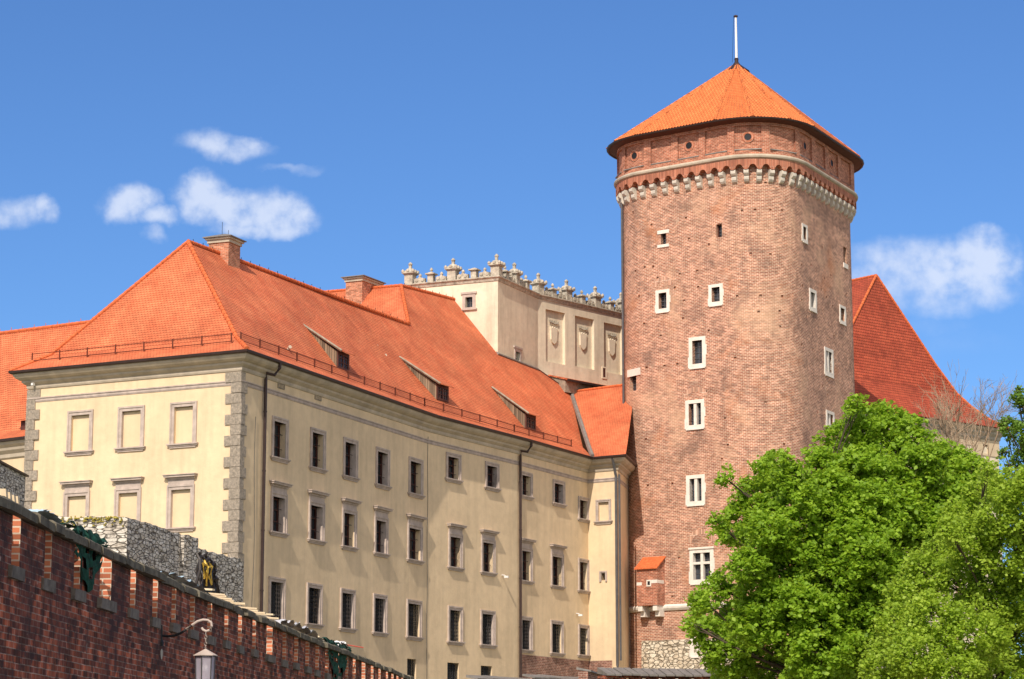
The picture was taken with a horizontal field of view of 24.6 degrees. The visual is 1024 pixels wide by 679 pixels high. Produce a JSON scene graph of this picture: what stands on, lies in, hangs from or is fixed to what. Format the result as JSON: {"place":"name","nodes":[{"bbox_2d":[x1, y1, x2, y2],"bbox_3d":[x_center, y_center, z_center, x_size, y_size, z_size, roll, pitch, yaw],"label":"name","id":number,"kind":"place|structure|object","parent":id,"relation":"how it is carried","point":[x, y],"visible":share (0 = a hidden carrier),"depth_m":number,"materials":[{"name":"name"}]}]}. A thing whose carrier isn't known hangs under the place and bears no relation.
{"place":"outdoors","nodes":[
{"label":"outdoors","id":0,"kind":"place"},
{"bbox_2d":[0,0,1023,678],"label":"sky","id":1,"kind":"structure","parent":0,"point":[335,139],"materials":[{"name":"blue"}]},
{"bbox_3d":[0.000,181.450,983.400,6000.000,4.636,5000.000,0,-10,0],"label":"castle hill","id":2,"kind":"structure","parent":0,"visible":0},
{"bbox_2d":[0,460,28,506],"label":"capped stone wall","id":3,"kind":"structure","parent":2,"relation":"on","point":[12,479],"depth_m":88.18,"materials":[{"name":"stone"}]},
{"bbox_2d":[0,317,92,471],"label":"side range","id":4,"kind":"structure","parent":2,"relation":"on","point":[19,346],"depth_m":140.93,"materials":[{"name":"orange tile"}]},
{"bbox_2d":[57,515,243,606],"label":"limestone wall","id":5,"kind":"structure","parent":2,"relation":"on","point":[157,547],"depth_m":78.50,"materials":[{"name":"grey stone"}]},
{"bbox_2d":[0,495,413,678],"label":"brick rampart","id":6,"kind":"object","parent":2,"relation":"on","point":[57,621],"visible":0.98,"depth_m":35.73,"materials":[{"name":"brick"}]},
{"bbox_2d":[0,489,7,497],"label":"wooden block","id":7,"kind":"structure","parent":6,"relation":"on","point":[3,492],"depth_m":29.49,"materials":[{"name":"brown wood"}]},
{"bbox_2d":[28,509,64,526],"bbox_3d":[-6.459,2.369,31.346,0.688,0.184,1.650,0,-10,0],"label":"plastic sheet","id":8,"kind":"object","parent":6,"relation":"on","point":[45,513],"visible":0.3,"depth_m":31.65,"materials":[{"name":"white plastic"}]},
{"bbox_2d":[60,521,108,591],"bbox_3d":[-6.317,3.166,33.654,0.586,0.922,2.503,0,-10,2],"label":"green netting","id":9,"kind":"object","parent":6,"relation":"on","point":[96,564],"visible":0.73,"depth_m":33.56,"materials":[{"name":"green fabric"}]},
{"bbox_2d":[160,571,210,594],"bbox_3d":[-6.117,4.332,42.045,0.623,0.215,5.106,0,-10,3],"label":"plastic sheet","id":10,"kind":"object","parent":6,"relation":"on","point":[190,582],"visible":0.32,"depth_m":42.54,"materials":[{"name":"grey plastic"}]},
{"bbox_2d":[160,619,217,678],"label":"wall lantern","id":11,"kind":"object","parent":6,"relation":"attached to","point":[205,660],"depth_m":39.20,"materials":[{"name":"white metal"}]},
{"bbox_2d":[205,592,224,595],"bbox_3d":[-5.906,4.920,45.395,0.687,0.085,0.120,2,-11,-8],"label":"plank","id":12,"kind":"object","parent":6,"relation":"on","point":[218,594],"visible":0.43,"depth_m":45.37,"materials":[{"name":"brown wood"}]},
{"bbox_2d":[230,602,245,604],"bbox_3d":[-5.785,5.348,47.645,0.742,0.085,0.120,-1,-10,3],"label":"plank","id":13,"kind":"object","parent":6,"relation":"on","point":[240,603],"visible":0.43,"depth_m":47.57,"materials":[{"name":"brown wood"}]},
{"bbox_2d":[238,606,256,609],"bbox_3d":[-5.707,5.612,49.091,0.716,0.085,0.120,2,-11,-8],"label":"plank","id":14,"kind":"object","parent":6,"relation":"on","point":[252,608],"visible":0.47,"depth_m":49.06,"materials":[{"name":"brown wood"}]},
{"bbox_2d":[275,619,322,641],"bbox_3d":[-5.340,6.911,56.255,0.673,0.313,7.224,-1,-10,3],"label":"cloth sheet","id":15,"kind":"object","parent":6,"relation":"on","point":[299,628],"visible":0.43,"depth_m":57.24,"materials":[{"name":"grey fabric"}]},
{"bbox_2d":[322,637,351,678],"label":"green netting","id":16,"kind":"object","parent":6,"relation":"hanging from","point":[343,666],"visible":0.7,"depth_m":62.53,"materials":[{"name":"green fabric"}]},
{"bbox_2d":[334,641,348,650],"bbox_3d":[-4.875,8.475,64.725,0.560,0.318,2.258,-1,-10,3],"label":"cloth sheet","id":17,"kind":"object","parent":6,"relation":"on","point":[341,642],"visible":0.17,"depth_m":64.64,"materials":[{"name":"white fabric"}]},
{"bbox_2d":[8,222,637,678],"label":"palace wing","id":18,"kind":"structure","parent":2,"relation":"on","point":[402,478],"depth_m":129.64,"materials":[{"name":"beige paint"}]},
{"bbox_2d":[59,480,92,517],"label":"window","id":19,"kind":"structure","parent":18,"relation":"in","point":[79,505],"depth_m":119.74,"materials":[{"name":"beige stone"}]},
{"bbox_2d":[63,409,93,455],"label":"window","id":20,"kind":"structure","parent":18,"relation":"in","point":[83,424],"depth_m":120.39,"materials":[{"name":"beige stone"}]},
{"bbox_2d":[110,476,144,521],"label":"window","id":21,"kind":"structure","parent":18,"relation":"in","point":[130,502],"depth_m":118.35,"materials":[{"name":"beige stone"}]},
{"bbox_2d":[114,405,145,452],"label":"window","id":22,"kind":"structure","parent":18,"relation":"in","point":[132,422],"depth_m":119.02,"materials":[{"name":"beige stone"}]},
{"bbox_2d":[162,473,197,531],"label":"window","id":23,"kind":"structure","parent":18,"relation":"in","point":[180,503],"depth_m":116.88,"materials":[{"name":"beige stone"}]},
{"bbox_2d":[166,401,198,448],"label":"window","id":24,"kind":"structure","parent":18,"relation":"in","point":[186,417],"depth_m":117.63,"materials":[{"name":"beige stone"}]},
{"bbox_2d":[268,576,287,620],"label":"window","id":25,"kind":"structure","parent":18,"relation":"in","point":[276,601],"depth_m":118.81,"materials":[{"name":"beige stone"}]},
{"bbox_2d":[270,415,290,463],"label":"window","id":26,"kind":"structure","parent":18,"relation":"in","point":[275,427],"depth_m":120.15,"materials":[{"name":"beige stone"}]},
{"bbox_2d":[269,480,292,537],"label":"window","id":27,"kind":"structure","parent":18,"relation":"in","point":[278,528],"depth_m":119.57,"materials":[{"name":"beige stone"}]},
{"bbox_2d":[305,582,324,628],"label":"window","id":28,"kind":"structure","parent":18,"relation":"in","point":[309,623],"depth_m":122.48,"materials":[{"name":"beige stone"}]},
{"bbox_2d":[308,427,327,473],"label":"window","id":29,"kind":"structure","parent":18,"relation":"in","point":[313,465],"depth_m":124.09,"materials":[{"name":"beige stone"}]},
{"bbox_2d":[307,489,330,545],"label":"window","id":30,"kind":"structure","parent":18,"relation":"in","point":[316,516],"depth_m":123.49,"materials":[{"name":"beige stone"}]},
{"bbox_2d":[338,588,357,632],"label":"window","id":31,"kind":"structure","parent":18,"relation":"in","point":[347,623],"depth_m":126.26,"materials":[{"name":"beige stone"}]},
{"bbox_2d":[340,498,361,551],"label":"window","id":32,"kind":"structure","parent":18,"relation":"in","point":[349,506],"depth_m":126.94,"materials":[{"name":"beige stone"}]},
{"bbox_2d":[342,437,360,482],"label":"window","id":33,"kind":"structure","parent":18,"relation":"in","point":[351,451],"depth_m":127.87,"materials":[{"name":"beige stone"}]},
{"bbox_2d":[371,593,389,636],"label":"window","id":34,"kind":"structure","parent":18,"relation":"in","point":[380,609],"depth_m":129.95,"materials":[{"name":"beige stone"}]},
{"bbox_2d":[374,446,391,490],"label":"window","id":35,"kind":"structure","parent":18,"relation":"in","point":[382,461],"depth_m":131.64,"materials":[{"name":"beige stone"}]},
{"bbox_2d":[373,505,393,557],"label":"window","id":36,"kind":"structure","parent":18,"relation":"in","point":[381,530],"depth_m":130.81,"materials":[{"name":"beige stone"}]},
{"bbox_2d":[407,659,413,676],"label":"window","id":37,"kind":"structure","parent":18,"relation":"in","point":[409,669],"depth_m":133.16,"materials":[{"name":"black glass"}]},
{"bbox_2d":[405,599,424,641],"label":"window","id":38,"kind":"structure","parent":18,"relation":"in","point":[409,608],"depth_m":134.01,"materials":[{"name":"beige stone"}]},
{"bbox_2d":[407,456,425,499],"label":"window","id":39,"kind":"structure","parent":18,"relation":"in","point":[412,468],"depth_m":135.66,"materials":[{"name":"beige stone"}]},
{"bbox_2d":[406,514,426,564],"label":"window","id":40,"kind":"structure","parent":18,"relation":"in","point":[415,522],"depth_m":134.86,"materials":[{"name":"beige stone"}]},
{"bbox_2d":[447,663,456,678],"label":"window","id":41,"kind":"structure","parent":18,"relation":"in","point":[451,667],"depth_m":137.71,"materials":[{"name":"black glass"}]},
{"bbox_2d":[444,452,463,483],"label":"window","id":42,"kind":"structure","parent":18,"relation":"in","point":[450,457],"depth_m":139.89,"materials":[{"name":"beige stone"}]},
{"bbox_2d":[446,605,465,645],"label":"window","id":43,"kind":"structure","parent":18,"relation":"in","point":[450,621],"depth_m":138.40,"materials":[{"name":"beige stone"}]},
{"bbox_2d":[447,523,467,571],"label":"window","id":44,"kind":"structure","parent":18,"relation":"in","point":[454,530],"depth_m":139.21,"materials":[{"name":"beige stone"}]},
{"bbox_2d":[481,666,490,675],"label":"window","id":45,"kind":"structure","parent":18,"relation":"in","point":[484,670],"depth_m":141.21,"materials":[{"name":"black glass"}]},
{"bbox_2d":[479,609,497,648],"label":"window","id":46,"kind":"structure","parent":18,"relation":"in","point":[487,622],"depth_m":141.96,"materials":[{"name":"beige stone"}]},
{"bbox_2d":[480,529,499,576],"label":"window","id":47,"kind":"structure","parent":18,"relation":"in","point":[487,536],"depth_m":142.58,"materials":[{"name":"beige stone"}]},
{"bbox_2d":[484,461,501,492],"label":"window","id":48,"kind":"structure","parent":18,"relation":"in","point":[489,476],"depth_m":144.12,"materials":[{"name":"beige stone"}]},
{"bbox_2d":[522,471,534,500],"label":"window","id":49,"kind":"structure","parent":18,"relation":"in","point":[524,496],"depth_m":148.08,"materials":[{"name":"beige stone"}]},
{"bbox_2d":[522,616,534,653],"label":"window","id":50,"kind":"structure","parent":18,"relation":"in","point":[527,632],"depth_m":146.36,"materials":[{"name":"beige stone"}]},
{"bbox_2d":[522,538,536,584],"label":"window","id":51,"kind":"structure","parent":18,"relation":"in","point":[527,543],"depth_m":147.11,"materials":[{"name":"beige stone"}]},
{"bbox_2d":[549,620,565,656],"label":"window","id":52,"kind":"structure","parent":18,"relation":"in","point":[553,623],"depth_m":150.05,"materials":[{"name":"beige stone"}]},
{"bbox_2d":[549,544,567,589],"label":"window","id":53,"kind":"structure","parent":18,"relation":"in","point":[556,550],"depth_m":150.85,"materials":[{"name":"beige stone"}]},
{"bbox_2d":[552,479,567,507],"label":"window","id":54,"kind":"structure","parent":18,"relation":"in","point":[559,491],"depth_m":152.26,"materials":[{"name":"beige stone"}]},
{"bbox_2d":[577,496,589,522],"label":"window","id":55,"kind":"structure","parent":18,"relation":"in","point":[580,518],"depth_m":155.23,"materials":[{"name":"beige stone"}]},
{"bbox_2d":[577,558,590,594],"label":"window","id":56,"kind":"structure","parent":18,"relation":"in","point":[580,565],"depth_m":154.55,"materials":[{"name":"beige stone"}]},
{"bbox_2d":[577,624,590,658],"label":"window","id":57,"kind":"structure","parent":18,"relation":"in","point":[580,654],"depth_m":153.53,"materials":[{"name":"beige stone"}]},
{"bbox_2d":[593,499,612,524],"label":"window","id":58,"kind":"structure","parent":18,"relation":"in","point":[605,504],"depth_m":155.04,"materials":[{"name":"beige stone"}]},
{"bbox_2d":[599,571,606,581],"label":"vent window","id":59,"kind":"structure","parent":18,"relation":"in","point":[600,572],"depth_m":154.21,"materials":[{"name":"beige stone"}]},
{"bbox_2d":[466,675,529,678],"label":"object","id":60,"kind":"structure","parent":2,"relation":"on","point":[481,677],"depth_m":113.60,"materials":[{"name":"stone"}]},
{"bbox_2d":[401,254,621,452],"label":"attic residence","id":61,"kind":"structure","parent":2,"relation":"on","point":[567,340],"depth_m":165.64,"materials":[{"name":"paint"}]},
{"bbox_2d":[461,291,476,310],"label":"window","id":62,"kind":"structure","parent":61,"relation":"in","point":[471,302],"depth_m":160.62,"materials":[{"name":"beige stone"}]},
{"bbox_2d":[513,345,522,361],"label":"window","id":63,"kind":"structure","parent":61,"relation":"in","point":[516,349],"depth_m":161.96,"materials":[{"name":"beige stone"}]},
{"bbox_2d":[602,366,606,378],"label":"window","id":64,"kind":"structure","parent":61,"relation":"in","point":[604,369],"depth_m":170.40,"materials":[{"name":"paint"}]},
{"bbox_2d":[522,674,577,678],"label":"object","id":65,"kind":"structure","parent":2,"relation":"on","point":[537,676],"depth_m":119.55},
{"bbox_2d":[576,667,612,678],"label":"wall","id":66,"kind":"structure","parent":2,"relation":"on","point":[586,674],"depth_m":120.62,"materials":[{"name":"brick"}]},
{"bbox_2d":[597,667,717,678],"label":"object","id":67,"kind":"structure","parent":2,"relation":"on","point":[635,673],"depth_m":115.16,"materials":[{"name":"grey stone"}]},
{"bbox_2d":[606,15,863,678],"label":"brick tower","id":68,"kind":"structure","parent":2,"relation":"on","point":[736,196],"depth_m":157.85,"materials":[{"name":"red brick"}]},
{"bbox_2d":[627,367,639,390],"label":"window","id":69,"kind":"structure","parent":68,"relation":"in","point":[636,371],"depth_m":160.53,"materials":[{"name":"white stone"}]},
{"bbox_2d":[657,229,668,247],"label":"window","id":70,"kind":"structure","parent":68,"relation":"in","point":[664,244],"depth_m":160.31,"materials":[{"name":"white stone"}]},
{"bbox_2d":[655,289,670,313],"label":"window","id":71,"kind":"structure","parent":68,"relation":"in","point":[665,298],"depth_m":159.61,"materials":[{"name":"white stone"}]},
{"bbox_2d":[689,637,699,657],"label":"window","id":72,"kind":"structure","parent":68,"relation":"in","point":[691,652],"depth_m":154.02,"materials":[{"name":"white stone"}]},
{"bbox_2d":[684,399,705,430],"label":"window","id":73,"kind":"structure","parent":68,"relation":"in","point":[698,415],"depth_m":156.71,"materials":[{"name":"white stone"}]},
{"bbox_2d":[685,474,705,506],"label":"window","id":74,"kind":"structure","parent":68,"relation":"in","point":[698,490],"depth_m":155.83,"materials":[{"name":"white stone"}]},
{"bbox_2d":[688,336,706,369],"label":"window","id":75,"kind":"structure","parent":68,"relation":"in","point":[700,346],"depth_m":157.44,"materials":[{"name":"white stone"}]},
{"bbox_2d":[688,546,714,584],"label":"window","id":76,"kind":"structure","parent":68,"relation":"in","point":[700,564],"depth_m":154.77,"materials":[{"name":"white stone"}]},
{"bbox_2d":[708,283,723,306],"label":"window","id":77,"kind":"structure","parent":68,"relation":"in","point":[718,292],"depth_m":157.21,"materials":[{"name":"white stone"}]},
{"bbox_2d":[718,224,721,236],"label":"window","id":78,"kind":"structure","parent":68,"relation":"in","point":[719,226],"depth_m":157.98,"materials":[{"name":"black glass"}]},
{"bbox_2d":[801,223,807,244],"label":"window","id":79,"kind":"structure","parent":68,"relation":"in","point":[803,225],"depth_m":159.22,"materials":[{"name":"white stone"}]},
{"bbox_2d":[809,288,816,313],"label":"window","id":80,"kind":"structure","parent":68,"relation":"in","point":[813,308],"depth_m":159.72,"materials":[{"name":"white stone"}]},
{"bbox_2d":[824,346,833,378],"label":"window","id":81,"kind":"structure","parent":68,"relation":"in","point":[827,351],"depth_m":161.17,"materials":[{"name":"white stone"}]},
{"bbox_2d":[826,410,834,425],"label":"window","id":82,"kind":"structure","parent":68,"relation":"in","point":[828,419],"depth_m":160.35,"materials":[{"name":"white stone"}]},
{"bbox_2d":[839,304,846,325],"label":"window","id":83,"kind":"structure","parent":68,"relation":"in","point":[840,306],"depth_m":164.31,"materials":[{"name":"white stone"}]},
{"bbox_2d":[678,393,1013,678],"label":"maple tree","id":84,"kind":"object","parent":2,"relation":"on","point":[860,501],"visible":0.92,"depth_m":102.53,"materials":[{"name":"green plant"}]},
{"bbox_2d":[852,274,1002,678],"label":"steep roofed house","id":85,"kind":"structure","parent":2,"relation":"on","point":[894,361],"depth_m":189.49,"materials":[{"name":"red tile"}]},
{"bbox_2d":[856,456,1023,678],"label":"maple tree","id":86,"kind":"object","parent":2,"relation":"on","point":[997,621],"visible":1,"depth_m":87.91,"materials":[{"name":"green plant"}]},
{"bbox_2d":[913,359,1015,676],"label":"bare tree","id":87,"kind":"object","parent":2,"relation":"on","point":[950,422],"visible":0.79,"depth_m":140.97,"materials":[{"name":"plant"}]},
{"bbox_2d":[930,371,1021,461],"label":"bare tree","id":88,"kind":"object","parent":2,"relation":"on","point":[993,417],"visible":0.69,"depth_m":151.13,"materials":[{"name":"plant"}]},
{"bbox_2d":[997,385,1023,502],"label":"oak tree","id":89,"kind":"object","parent":2,"relation":"on","point":[1012,429],"visible":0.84,"depth_m":128.28,"materials":[{"name":"green plant"}]},
{"bbox_3d":[-5.847,5.126,46.493,0.599,0.085,0.148,0,-10,0],"label":"plank","id":90,"kind":"object","parent":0,"visible":0},
{"bbox_2d":[195,551,219,592],"bbox_3d":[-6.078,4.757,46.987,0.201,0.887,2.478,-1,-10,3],"label":"statue","id":91,"kind":"object","parent":90,"relation":"on","point":[207,577],"visible":0.84,"depth_m":46.61,"materials":[{"name":"gold metal"}]}
]}

